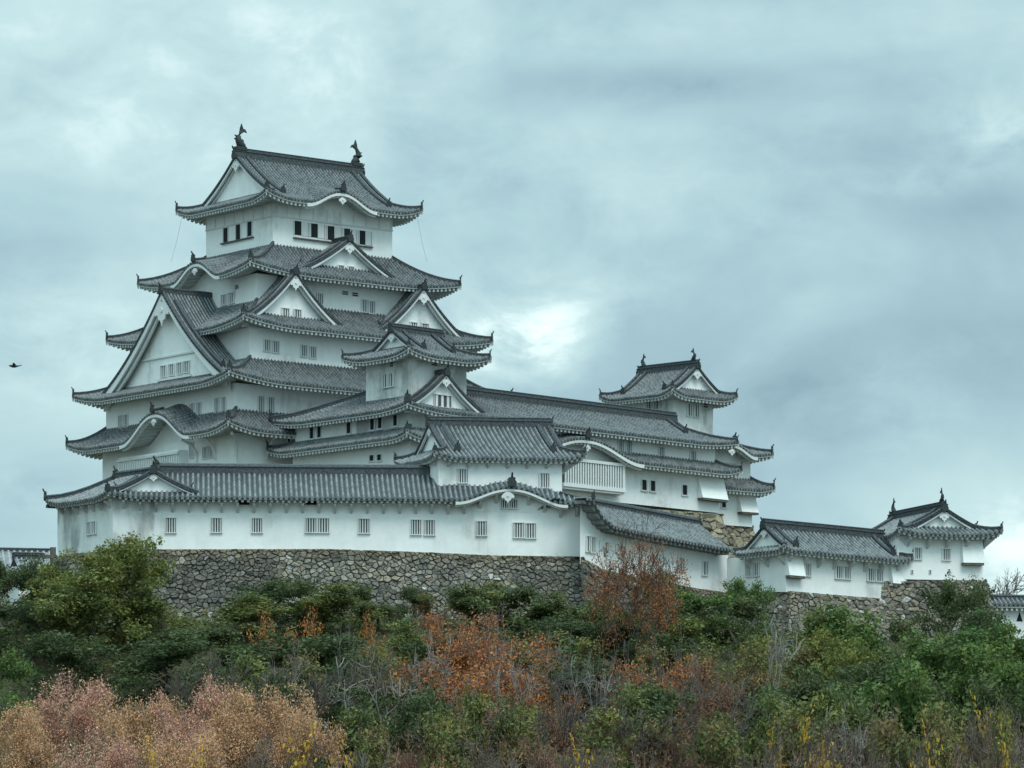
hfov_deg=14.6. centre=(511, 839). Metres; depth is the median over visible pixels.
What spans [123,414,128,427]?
window
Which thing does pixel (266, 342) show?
window
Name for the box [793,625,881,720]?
evergreen tree
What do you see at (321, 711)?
bare tree
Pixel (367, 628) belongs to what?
autumn sapling
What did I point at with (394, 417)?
window
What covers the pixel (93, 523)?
window
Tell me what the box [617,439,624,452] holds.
window
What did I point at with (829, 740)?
bare shrub
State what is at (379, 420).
window
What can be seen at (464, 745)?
bare tree
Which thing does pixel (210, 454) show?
window
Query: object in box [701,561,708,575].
window
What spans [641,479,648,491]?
window
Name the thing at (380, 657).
evergreen tree
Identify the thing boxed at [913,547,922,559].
window
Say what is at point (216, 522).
window
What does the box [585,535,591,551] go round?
window
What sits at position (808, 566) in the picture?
window
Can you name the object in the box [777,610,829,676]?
evergreen tree
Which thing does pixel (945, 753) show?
evergreen tree
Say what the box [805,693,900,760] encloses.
bare tree
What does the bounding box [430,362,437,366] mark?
window
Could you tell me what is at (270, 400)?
window
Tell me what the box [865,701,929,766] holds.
bare tree
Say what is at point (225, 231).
window
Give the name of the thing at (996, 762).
bare shrub
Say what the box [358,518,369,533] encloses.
window
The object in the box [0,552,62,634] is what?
evergreen tree
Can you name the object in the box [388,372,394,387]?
window
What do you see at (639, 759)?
bare shrub
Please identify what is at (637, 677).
autumn tree
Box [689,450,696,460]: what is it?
window
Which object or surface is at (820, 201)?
sky
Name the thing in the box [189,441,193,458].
window
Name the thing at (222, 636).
evergreen tree
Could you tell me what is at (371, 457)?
window
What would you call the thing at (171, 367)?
window
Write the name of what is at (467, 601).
evergreen tree
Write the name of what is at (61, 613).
evergreen tree
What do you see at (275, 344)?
window
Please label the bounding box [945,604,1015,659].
evergreen tree
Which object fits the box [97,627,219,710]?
evergreen tree
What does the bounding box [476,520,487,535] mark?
window
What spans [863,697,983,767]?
evergreen tree
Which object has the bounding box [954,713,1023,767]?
bare shrub
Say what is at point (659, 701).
evergreen tree
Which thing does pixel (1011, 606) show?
plaster wall
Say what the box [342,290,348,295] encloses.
window
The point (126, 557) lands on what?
evergreen tree
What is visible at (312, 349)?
window
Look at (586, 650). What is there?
evergreen tree
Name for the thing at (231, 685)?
bare tree
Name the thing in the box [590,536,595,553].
window
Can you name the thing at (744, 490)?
range
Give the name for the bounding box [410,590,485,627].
evergreen tree
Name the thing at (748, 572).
window
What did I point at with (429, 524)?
window
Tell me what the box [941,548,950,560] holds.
window
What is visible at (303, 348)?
window
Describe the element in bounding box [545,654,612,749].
bare tree
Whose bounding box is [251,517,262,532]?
window
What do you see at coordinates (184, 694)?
bare tree
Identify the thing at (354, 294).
window
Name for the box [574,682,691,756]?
evergreen tree
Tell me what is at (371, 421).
window
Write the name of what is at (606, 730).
evergreen tree
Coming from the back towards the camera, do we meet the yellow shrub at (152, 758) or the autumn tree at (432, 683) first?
the autumn tree at (432, 683)
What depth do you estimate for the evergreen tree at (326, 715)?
259.59 m
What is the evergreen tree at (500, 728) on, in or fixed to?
on the ground at (46, 666)
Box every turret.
[393,414,586,502]
[873,488,1002,580]
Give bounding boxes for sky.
[0,0,1023,594]
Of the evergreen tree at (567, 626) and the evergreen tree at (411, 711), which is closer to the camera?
the evergreen tree at (411, 711)
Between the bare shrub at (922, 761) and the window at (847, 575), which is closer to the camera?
the bare shrub at (922, 761)
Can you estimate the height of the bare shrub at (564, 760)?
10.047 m
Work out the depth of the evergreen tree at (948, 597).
305.82 m
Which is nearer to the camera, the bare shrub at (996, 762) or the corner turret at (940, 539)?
the bare shrub at (996, 762)
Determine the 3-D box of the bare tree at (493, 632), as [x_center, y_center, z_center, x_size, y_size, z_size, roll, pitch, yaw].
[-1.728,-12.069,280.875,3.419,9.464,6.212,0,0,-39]
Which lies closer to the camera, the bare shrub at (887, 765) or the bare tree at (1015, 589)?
the bare shrub at (887, 765)
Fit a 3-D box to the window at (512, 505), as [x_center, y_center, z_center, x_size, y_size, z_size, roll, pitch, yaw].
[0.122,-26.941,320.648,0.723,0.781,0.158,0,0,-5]
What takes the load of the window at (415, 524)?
in the front range at (231, 506)
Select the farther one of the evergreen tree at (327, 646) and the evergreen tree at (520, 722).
the evergreen tree at (327, 646)
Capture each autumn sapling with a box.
[242,604,287,674]
[286,600,322,642]
[356,605,385,658]
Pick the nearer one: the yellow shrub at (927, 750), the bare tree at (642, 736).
the yellow shrub at (927, 750)
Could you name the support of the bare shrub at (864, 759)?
on the ground at (46, 666)
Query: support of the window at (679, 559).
in the roofed wall range at (706, 554)
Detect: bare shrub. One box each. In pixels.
[226,720,318,767]
[331,735,399,767]
[415,737,506,767]
[490,737,558,767]
[548,744,607,767]
[574,741,676,767]
[630,751,652,767]
[708,749,780,767]
[755,735,821,767]
[760,716,868,767]
[828,728,887,767]
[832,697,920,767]
[841,713,928,767]
[849,747,930,767]
[867,720,972,767]
[895,732,940,767]
[923,725,993,767]
[930,746,986,767]
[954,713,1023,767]
[966,699,1023,766]
[972,736,1023,767]
[973,751,1016,767]
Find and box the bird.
[9,363,20,367]
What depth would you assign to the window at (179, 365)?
360.29 m
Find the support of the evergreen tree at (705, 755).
on the ground at (46, 666)
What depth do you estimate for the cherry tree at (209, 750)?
238.63 m
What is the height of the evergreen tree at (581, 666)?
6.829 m
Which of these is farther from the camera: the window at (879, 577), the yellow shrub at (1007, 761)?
the window at (879, 577)
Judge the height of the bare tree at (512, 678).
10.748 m
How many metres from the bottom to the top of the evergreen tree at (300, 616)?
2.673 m
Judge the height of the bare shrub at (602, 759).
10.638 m
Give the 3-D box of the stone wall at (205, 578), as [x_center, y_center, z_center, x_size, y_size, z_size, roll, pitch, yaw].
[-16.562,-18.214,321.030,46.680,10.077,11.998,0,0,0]
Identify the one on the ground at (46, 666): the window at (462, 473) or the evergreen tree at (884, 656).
the evergreen tree at (884, 656)
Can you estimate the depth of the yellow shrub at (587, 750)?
225.96 m
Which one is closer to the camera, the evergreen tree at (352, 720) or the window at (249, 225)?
the evergreen tree at (352, 720)
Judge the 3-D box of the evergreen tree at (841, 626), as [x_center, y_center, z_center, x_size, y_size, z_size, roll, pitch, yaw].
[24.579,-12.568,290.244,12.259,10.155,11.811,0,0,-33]
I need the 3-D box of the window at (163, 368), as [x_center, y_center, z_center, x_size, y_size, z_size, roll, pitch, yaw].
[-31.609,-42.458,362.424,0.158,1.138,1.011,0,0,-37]
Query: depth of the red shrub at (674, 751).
249.15 m
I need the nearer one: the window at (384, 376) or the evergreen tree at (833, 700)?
the evergreen tree at (833, 700)
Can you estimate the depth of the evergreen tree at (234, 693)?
263.90 m
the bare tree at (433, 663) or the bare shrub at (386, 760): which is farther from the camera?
the bare tree at (433, 663)
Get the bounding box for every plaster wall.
[0,547,49,605]
[989,594,1023,638]
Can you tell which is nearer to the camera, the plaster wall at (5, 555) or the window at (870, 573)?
the window at (870, 573)
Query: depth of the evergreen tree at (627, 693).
254.36 m
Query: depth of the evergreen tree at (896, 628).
304.83 m
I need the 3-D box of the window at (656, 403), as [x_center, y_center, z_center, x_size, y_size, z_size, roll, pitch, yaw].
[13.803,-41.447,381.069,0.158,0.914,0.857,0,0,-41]
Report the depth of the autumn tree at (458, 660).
280.81 m
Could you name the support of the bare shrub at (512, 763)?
on the ground at (46, 666)
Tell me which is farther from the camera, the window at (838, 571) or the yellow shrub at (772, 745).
the window at (838, 571)
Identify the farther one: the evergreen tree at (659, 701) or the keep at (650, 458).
the keep at (650, 458)
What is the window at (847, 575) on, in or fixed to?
in the range at (779, 555)
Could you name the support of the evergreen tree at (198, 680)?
on the ground at (46, 666)
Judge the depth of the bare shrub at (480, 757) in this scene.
237.64 m
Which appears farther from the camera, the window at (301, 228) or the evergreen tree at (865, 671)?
the window at (301, 228)
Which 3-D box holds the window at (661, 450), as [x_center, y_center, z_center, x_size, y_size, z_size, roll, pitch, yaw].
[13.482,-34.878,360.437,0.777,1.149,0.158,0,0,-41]
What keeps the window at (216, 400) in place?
in the castle keep at (286, 288)
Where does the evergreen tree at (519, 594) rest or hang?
on the ground at (46, 666)
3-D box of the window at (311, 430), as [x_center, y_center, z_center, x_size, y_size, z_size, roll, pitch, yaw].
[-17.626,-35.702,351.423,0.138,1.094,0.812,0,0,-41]
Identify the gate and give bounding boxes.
[2,547,56,602]
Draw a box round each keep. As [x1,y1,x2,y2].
[65,124,513,479]
[265,321,743,512]
[599,348,737,433]
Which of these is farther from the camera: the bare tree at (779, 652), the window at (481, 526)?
the window at (481, 526)
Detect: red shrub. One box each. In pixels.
[387,720,447,767]
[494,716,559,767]
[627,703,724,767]
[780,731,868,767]
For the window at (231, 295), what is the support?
in the castle keep at (286, 288)
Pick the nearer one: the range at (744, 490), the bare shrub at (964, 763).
the bare shrub at (964, 763)
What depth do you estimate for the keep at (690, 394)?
381.55 m
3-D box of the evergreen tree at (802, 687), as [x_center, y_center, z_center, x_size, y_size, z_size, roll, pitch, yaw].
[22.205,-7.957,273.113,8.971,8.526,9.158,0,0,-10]
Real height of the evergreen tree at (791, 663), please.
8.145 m
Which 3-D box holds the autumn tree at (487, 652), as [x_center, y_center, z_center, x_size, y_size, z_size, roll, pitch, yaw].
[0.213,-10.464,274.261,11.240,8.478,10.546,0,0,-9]
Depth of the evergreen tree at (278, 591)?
307.91 m
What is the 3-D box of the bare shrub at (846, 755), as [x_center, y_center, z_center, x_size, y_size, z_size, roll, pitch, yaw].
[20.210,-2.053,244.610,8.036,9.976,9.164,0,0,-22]
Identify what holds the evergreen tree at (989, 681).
on the ground at (46, 666)
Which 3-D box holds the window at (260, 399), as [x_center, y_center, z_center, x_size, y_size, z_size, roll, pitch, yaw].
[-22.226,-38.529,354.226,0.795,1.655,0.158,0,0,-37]
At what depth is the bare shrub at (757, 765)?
233.41 m
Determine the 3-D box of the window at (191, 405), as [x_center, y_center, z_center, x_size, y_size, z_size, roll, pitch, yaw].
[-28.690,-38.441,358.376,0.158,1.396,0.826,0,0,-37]
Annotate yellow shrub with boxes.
[130,729,160,767]
[189,734,210,767]
[273,721,337,767]
[332,732,353,767]
[560,731,593,767]
[764,712,785,767]
[779,697,842,767]
[910,716,942,767]
[957,690,995,767]
[987,716,1011,767]
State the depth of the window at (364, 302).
365.25 m
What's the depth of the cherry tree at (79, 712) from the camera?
256.58 m
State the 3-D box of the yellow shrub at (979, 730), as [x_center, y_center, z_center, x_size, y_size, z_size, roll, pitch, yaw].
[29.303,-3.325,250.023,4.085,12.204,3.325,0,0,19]
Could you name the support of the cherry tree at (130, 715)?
on the ground at (46, 666)
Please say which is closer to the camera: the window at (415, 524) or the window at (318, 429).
the window at (415, 524)
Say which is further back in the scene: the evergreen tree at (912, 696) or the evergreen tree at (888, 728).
the evergreen tree at (912, 696)
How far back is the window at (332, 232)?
365.52 m
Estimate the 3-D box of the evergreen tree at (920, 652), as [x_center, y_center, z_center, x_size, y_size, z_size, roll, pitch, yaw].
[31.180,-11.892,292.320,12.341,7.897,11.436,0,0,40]
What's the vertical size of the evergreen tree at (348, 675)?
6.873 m
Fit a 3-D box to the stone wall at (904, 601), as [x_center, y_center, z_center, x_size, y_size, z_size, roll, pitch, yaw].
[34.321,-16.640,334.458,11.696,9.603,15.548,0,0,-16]
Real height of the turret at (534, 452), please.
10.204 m
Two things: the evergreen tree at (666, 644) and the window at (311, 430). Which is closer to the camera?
the evergreen tree at (666, 644)
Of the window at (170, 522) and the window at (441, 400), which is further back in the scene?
the window at (441, 400)
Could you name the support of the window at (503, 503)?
in the front range at (231, 506)
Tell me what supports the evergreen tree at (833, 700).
on the ground at (46, 666)
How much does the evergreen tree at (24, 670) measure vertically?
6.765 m
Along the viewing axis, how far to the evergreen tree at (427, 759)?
238.54 m
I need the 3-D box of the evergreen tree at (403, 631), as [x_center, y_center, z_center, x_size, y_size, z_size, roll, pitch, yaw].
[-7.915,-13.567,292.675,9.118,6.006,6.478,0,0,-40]
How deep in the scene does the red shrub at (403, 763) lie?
244.13 m
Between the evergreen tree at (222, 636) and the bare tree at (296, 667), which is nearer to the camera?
the bare tree at (296, 667)
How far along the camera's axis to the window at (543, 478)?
325.50 m
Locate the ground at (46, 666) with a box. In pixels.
[0,591,1023,767]
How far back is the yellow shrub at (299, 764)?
230.13 m
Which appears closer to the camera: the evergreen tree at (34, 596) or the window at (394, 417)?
the evergreen tree at (34, 596)
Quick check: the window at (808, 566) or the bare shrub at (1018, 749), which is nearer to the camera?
the bare shrub at (1018, 749)
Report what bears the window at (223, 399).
in the castle keep at (286, 288)
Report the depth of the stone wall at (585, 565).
319.93 m
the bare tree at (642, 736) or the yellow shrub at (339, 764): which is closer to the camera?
the yellow shrub at (339, 764)
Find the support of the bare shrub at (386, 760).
on the ground at (46, 666)
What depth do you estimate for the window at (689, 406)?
380.83 m
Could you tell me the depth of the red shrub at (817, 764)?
236.85 m
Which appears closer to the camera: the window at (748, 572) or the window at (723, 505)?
the window at (748, 572)
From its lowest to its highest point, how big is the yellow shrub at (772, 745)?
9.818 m
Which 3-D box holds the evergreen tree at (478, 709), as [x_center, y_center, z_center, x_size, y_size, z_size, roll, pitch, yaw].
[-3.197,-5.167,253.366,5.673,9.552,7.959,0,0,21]
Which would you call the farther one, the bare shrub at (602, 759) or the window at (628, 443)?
the window at (628, 443)
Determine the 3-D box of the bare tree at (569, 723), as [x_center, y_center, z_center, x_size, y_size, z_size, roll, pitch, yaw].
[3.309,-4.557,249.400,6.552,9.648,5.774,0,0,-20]
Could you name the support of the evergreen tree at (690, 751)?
on the ground at (46, 666)
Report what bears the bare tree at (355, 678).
on the ground at (46, 666)
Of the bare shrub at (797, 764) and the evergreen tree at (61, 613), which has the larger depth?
the evergreen tree at (61, 613)
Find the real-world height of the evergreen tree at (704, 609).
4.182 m
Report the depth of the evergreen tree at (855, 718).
256.59 m
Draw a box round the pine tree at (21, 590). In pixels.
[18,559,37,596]
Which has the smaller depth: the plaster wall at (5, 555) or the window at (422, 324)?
the plaster wall at (5, 555)
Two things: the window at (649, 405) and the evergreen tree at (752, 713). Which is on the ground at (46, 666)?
the evergreen tree at (752, 713)
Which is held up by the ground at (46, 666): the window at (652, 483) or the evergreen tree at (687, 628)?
the evergreen tree at (687, 628)
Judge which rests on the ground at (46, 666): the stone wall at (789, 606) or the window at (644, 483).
the stone wall at (789, 606)
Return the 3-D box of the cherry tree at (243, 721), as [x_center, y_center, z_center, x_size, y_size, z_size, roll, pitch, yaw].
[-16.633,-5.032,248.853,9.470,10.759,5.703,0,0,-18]
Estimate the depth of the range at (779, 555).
324.71 m
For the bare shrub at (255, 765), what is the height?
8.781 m
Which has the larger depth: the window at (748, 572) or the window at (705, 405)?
the window at (705, 405)
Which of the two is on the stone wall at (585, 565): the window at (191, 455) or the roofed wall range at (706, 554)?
the roofed wall range at (706, 554)
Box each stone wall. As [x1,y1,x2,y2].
[49,549,584,621]
[574,557,727,618]
[655,509,754,557]
[721,591,890,640]
[881,580,993,643]
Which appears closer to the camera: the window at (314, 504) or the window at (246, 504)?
the window at (246, 504)
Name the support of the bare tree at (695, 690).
on the ground at (46, 666)
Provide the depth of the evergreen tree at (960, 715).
261.39 m
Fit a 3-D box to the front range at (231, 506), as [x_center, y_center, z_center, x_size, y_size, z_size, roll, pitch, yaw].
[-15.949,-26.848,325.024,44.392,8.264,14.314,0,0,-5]
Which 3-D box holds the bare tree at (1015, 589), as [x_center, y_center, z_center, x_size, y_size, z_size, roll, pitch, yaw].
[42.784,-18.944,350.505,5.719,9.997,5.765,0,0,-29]
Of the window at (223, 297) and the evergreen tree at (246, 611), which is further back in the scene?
the window at (223, 297)
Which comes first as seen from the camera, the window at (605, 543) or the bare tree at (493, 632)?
the bare tree at (493, 632)
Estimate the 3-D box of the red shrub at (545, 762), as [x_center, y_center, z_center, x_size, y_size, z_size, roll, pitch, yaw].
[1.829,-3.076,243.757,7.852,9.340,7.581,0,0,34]
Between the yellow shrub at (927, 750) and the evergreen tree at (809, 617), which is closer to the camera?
the yellow shrub at (927, 750)
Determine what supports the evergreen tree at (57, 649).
on the ground at (46, 666)
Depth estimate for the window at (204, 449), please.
356.27 m
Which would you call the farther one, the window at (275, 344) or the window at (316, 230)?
the window at (316, 230)
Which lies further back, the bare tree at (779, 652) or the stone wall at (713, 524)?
the stone wall at (713, 524)
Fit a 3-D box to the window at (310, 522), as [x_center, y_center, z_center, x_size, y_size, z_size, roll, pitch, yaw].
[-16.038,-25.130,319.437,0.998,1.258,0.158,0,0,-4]
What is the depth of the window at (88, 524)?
321.63 m
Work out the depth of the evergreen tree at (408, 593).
309.63 m
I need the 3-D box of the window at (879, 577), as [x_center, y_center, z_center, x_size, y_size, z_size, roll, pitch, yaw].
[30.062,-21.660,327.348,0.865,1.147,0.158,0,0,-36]
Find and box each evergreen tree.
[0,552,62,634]
[0,585,127,659]
[0,643,37,731]
[2,629,124,704]
[3,563,71,629]
[22,530,177,643]
[24,565,153,669]
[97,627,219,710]
[106,576,218,651]
[131,647,288,737]
[135,591,303,634]
[172,657,321,730]
[175,617,300,678]
[183,672,308,766]
[210,674,403,766]
[223,574,335,628]
[223,624,403,702]
[282,641,423,749]
[283,597,346,630]
[286,656,442,752]
[292,580,394,635]
[307,690,391,767]
[345,579,410,629]
[347,703,476,767]
[359,685,473,767]
[384,615,439,679]
[393,585,432,625]
[397,628,572,682]
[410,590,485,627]
[423,696,569,767]
[438,685,495,767]
[439,580,538,637]
[471,692,553,767]
[479,629,597,721]
[495,580,583,631]
[514,608,685,663]
[525,589,618,644]
[534,654,648,742]
[548,600,706,659]
[549,634,668,729]
[555,679,678,767]
[555,704,677,767]
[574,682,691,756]
[602,681,739,767]
[616,629,710,693]
[623,679,703,766]
[633,568,741,639]
[635,613,769,703]
[644,583,713,633]
[674,634,800,741]
[686,589,781,653]
[690,682,797,764]
[693,705,740,767]
[694,702,846,767]
[697,683,802,767]
[718,603,853,686]
[720,576,776,640]
[723,632,843,737]
[731,681,828,767]
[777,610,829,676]
[777,661,895,756]
[784,599,888,700]
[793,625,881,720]
[804,657,948,729]
[807,678,853,758]
[823,693,893,767]
[830,655,965,763]
[846,623,1015,711]
[860,645,904,719]
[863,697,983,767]
[870,610,923,668]
[913,571,1001,648]
[921,699,1023,767]
[923,668,1023,758]
[925,685,983,749]
[929,673,1023,762]
[936,638,1023,732]
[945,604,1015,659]
[949,617,1023,717]
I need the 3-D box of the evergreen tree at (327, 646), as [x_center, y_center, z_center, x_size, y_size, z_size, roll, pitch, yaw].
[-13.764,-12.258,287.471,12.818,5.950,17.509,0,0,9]
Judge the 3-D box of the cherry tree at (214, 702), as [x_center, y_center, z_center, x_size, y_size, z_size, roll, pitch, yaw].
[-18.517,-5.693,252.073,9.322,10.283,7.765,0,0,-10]
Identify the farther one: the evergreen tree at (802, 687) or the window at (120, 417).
the window at (120, 417)
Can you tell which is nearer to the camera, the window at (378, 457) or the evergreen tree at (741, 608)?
the evergreen tree at (741, 608)
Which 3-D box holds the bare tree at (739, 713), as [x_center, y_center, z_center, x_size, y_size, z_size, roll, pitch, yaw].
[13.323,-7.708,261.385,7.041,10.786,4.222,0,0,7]
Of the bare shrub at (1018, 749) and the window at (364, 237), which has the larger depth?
the window at (364, 237)
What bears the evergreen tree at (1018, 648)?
on the ground at (46, 666)
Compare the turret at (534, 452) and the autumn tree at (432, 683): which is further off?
the turret at (534, 452)
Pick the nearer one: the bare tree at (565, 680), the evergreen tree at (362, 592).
the bare tree at (565, 680)
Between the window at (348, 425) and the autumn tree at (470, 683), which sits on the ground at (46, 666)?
the autumn tree at (470, 683)
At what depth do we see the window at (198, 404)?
357.49 m
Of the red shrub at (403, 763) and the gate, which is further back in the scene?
the gate
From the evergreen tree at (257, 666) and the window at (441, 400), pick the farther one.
the window at (441, 400)
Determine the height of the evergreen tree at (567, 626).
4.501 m
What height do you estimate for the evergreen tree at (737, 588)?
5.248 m
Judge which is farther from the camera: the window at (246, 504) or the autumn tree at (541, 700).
the window at (246, 504)
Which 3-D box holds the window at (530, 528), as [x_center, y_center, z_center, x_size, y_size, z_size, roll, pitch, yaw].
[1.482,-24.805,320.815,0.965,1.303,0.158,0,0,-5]
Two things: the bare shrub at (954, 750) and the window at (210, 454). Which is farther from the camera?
the window at (210, 454)
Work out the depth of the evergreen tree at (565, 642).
282.84 m
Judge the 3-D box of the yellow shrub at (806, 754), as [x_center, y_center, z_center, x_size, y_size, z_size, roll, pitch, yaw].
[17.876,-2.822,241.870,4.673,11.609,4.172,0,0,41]
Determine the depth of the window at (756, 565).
324.55 m
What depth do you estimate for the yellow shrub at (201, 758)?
223.28 m
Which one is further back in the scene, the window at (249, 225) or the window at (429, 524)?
the window at (249, 225)
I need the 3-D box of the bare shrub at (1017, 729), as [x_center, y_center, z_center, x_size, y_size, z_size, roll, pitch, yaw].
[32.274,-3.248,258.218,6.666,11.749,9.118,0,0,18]
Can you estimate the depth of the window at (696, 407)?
381.48 m
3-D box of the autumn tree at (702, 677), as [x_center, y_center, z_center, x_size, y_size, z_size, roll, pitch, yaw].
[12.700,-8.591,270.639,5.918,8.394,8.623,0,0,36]
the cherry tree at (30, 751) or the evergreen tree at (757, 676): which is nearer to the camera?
the cherry tree at (30, 751)
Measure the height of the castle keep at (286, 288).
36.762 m
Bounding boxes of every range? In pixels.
[42,456,595,556]
[538,497,731,591]
[715,432,775,526]
[727,517,913,598]
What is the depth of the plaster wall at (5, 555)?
345.55 m
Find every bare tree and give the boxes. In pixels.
[134,659,224,748]
[193,646,299,766]
[255,668,349,751]
[259,629,375,765]
[262,641,319,691]
[310,651,418,763]
[331,624,401,767]
[406,690,493,767]
[408,630,471,726]
[453,600,518,691]
[482,640,539,748]
[510,691,608,766]
[530,625,611,749]
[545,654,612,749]
[578,692,700,767]
[582,646,641,720]
[633,622,708,739]
[667,642,764,766]
[724,613,805,710]
[751,690,821,761]
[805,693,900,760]
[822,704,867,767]
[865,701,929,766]
[988,570,1023,594]
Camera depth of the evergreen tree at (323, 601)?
304.26 m
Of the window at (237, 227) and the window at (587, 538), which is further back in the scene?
the window at (237, 227)
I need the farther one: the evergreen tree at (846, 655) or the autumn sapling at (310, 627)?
the autumn sapling at (310, 627)
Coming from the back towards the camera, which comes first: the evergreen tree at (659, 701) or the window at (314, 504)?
the window at (314, 504)
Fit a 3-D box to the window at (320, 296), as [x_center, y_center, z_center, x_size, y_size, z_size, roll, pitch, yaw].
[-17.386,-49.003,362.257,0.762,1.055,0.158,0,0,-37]
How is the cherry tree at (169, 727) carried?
on the ground at (46, 666)
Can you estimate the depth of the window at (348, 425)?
347.51 m
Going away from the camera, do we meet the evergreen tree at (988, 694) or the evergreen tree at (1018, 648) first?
the evergreen tree at (988, 694)
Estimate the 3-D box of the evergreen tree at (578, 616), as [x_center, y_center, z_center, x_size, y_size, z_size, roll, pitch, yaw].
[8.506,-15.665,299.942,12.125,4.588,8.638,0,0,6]
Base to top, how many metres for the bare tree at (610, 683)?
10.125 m
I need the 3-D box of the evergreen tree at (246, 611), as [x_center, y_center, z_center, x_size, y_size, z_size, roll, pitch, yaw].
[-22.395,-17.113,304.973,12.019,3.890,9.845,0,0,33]
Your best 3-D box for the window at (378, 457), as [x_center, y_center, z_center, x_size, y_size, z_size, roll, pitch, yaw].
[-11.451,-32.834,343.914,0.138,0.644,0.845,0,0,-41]
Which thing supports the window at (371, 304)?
in the castle keep at (286, 288)
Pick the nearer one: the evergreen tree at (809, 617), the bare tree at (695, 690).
the bare tree at (695, 690)
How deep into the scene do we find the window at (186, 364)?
359.33 m
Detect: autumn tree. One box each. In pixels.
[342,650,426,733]
[382,655,573,763]
[410,603,527,699]
[425,664,544,757]
[453,628,580,717]
[458,687,583,760]
[513,686,588,761]
[579,506,691,691]
[589,649,700,748]
[659,650,746,738]
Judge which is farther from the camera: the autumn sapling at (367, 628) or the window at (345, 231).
the window at (345, 231)
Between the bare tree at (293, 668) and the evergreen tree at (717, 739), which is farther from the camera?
the bare tree at (293, 668)
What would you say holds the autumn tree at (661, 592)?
on the ground at (46, 666)
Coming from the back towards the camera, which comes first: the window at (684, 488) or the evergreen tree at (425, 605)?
the window at (684, 488)
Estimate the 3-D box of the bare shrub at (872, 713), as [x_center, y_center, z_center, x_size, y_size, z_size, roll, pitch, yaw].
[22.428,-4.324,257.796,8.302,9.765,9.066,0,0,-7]
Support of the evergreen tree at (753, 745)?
on the ground at (46, 666)
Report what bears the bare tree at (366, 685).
on the ground at (46, 666)
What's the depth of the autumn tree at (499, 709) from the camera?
262.53 m
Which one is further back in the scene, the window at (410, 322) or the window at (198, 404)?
the window at (410, 322)
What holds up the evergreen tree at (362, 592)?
on the ground at (46, 666)
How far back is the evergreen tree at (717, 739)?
245.32 m
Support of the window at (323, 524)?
in the front range at (231, 506)
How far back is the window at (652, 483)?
359.42 m
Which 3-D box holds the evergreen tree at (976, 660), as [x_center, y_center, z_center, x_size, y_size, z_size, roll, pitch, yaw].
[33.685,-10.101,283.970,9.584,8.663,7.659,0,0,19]
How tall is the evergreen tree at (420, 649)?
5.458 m
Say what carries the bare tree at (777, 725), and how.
on the ground at (46, 666)
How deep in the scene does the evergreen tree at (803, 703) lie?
261.45 m
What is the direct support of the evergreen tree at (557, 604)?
on the ground at (46, 666)
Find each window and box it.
[85,521,90,535]
[91,520,96,534]
[118,415,122,428]
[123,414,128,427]
[160,365,166,377]
[165,517,176,532]
[168,363,174,376]
[176,362,182,374]
[183,360,189,373]
[189,403,194,412]
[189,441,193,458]
[196,402,201,415]
[201,446,207,459]
[207,446,213,458]
[210,517,222,532]
[214,397,219,413]
[220,294,226,305]
[221,396,226,411]
[222,226,228,242]
[228,292,234,303]
[234,222,240,239]
[237,500,250,506]
[246,219,252,236]
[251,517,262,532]
[257,395,264,411]
[263,339,270,351]
[267,396,274,412]
[272,340,279,353]
[281,307,289,315]
[293,220,309,235]
[293,308,301,317]
[300,344,307,357]
[304,501,317,506]
[305,517,316,532]
[308,427,314,439]
[309,346,316,358]
[310,223,325,238]
[315,426,321,438]
[316,293,323,304]
[317,517,329,532]
[326,225,342,239]
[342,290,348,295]
[343,228,357,243]
[345,422,351,434]
[352,292,358,296]
[358,230,372,245]
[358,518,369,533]
[361,299,367,312]
[368,300,375,313]
[368,419,375,431]
[368,455,374,462]
[375,454,382,461]
[376,417,382,429]
[382,373,387,388]
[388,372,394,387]
[391,415,398,427]
[409,321,417,325]
[410,519,421,534]
[421,323,428,327]
[424,519,435,535]
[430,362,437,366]
[433,393,451,407]
[457,468,468,483]
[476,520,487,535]
[500,499,508,508]
[509,499,517,508]
[513,522,524,537]
[525,523,536,538]
[538,472,549,487]
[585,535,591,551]
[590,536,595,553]
[603,542,609,554]
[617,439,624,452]
[625,440,632,453]
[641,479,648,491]
[646,401,652,408]
[649,480,656,492]
[654,401,659,409]
[658,446,664,456]
[678,557,684,571]
[681,485,688,496]
[686,403,692,416]
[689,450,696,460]
[693,404,699,417]
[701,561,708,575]
[703,403,708,408]
[720,502,727,508]
[744,562,751,576]
[752,562,759,576]
[804,563,811,576]
[834,565,843,579]
[843,566,851,579]
[866,568,874,581]
[875,568,883,582]
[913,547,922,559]
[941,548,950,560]
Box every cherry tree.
[0,693,62,767]
[31,665,147,767]
[54,720,160,767]
[85,686,199,767]
[109,704,218,767]
[134,720,234,767]
[144,670,280,766]
[193,673,318,767]
[261,700,355,767]
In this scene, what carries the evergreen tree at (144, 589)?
on the ground at (46, 666)
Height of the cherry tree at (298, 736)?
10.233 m
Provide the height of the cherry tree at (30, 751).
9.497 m
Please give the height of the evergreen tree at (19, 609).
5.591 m
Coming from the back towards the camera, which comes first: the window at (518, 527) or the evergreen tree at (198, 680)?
the window at (518, 527)

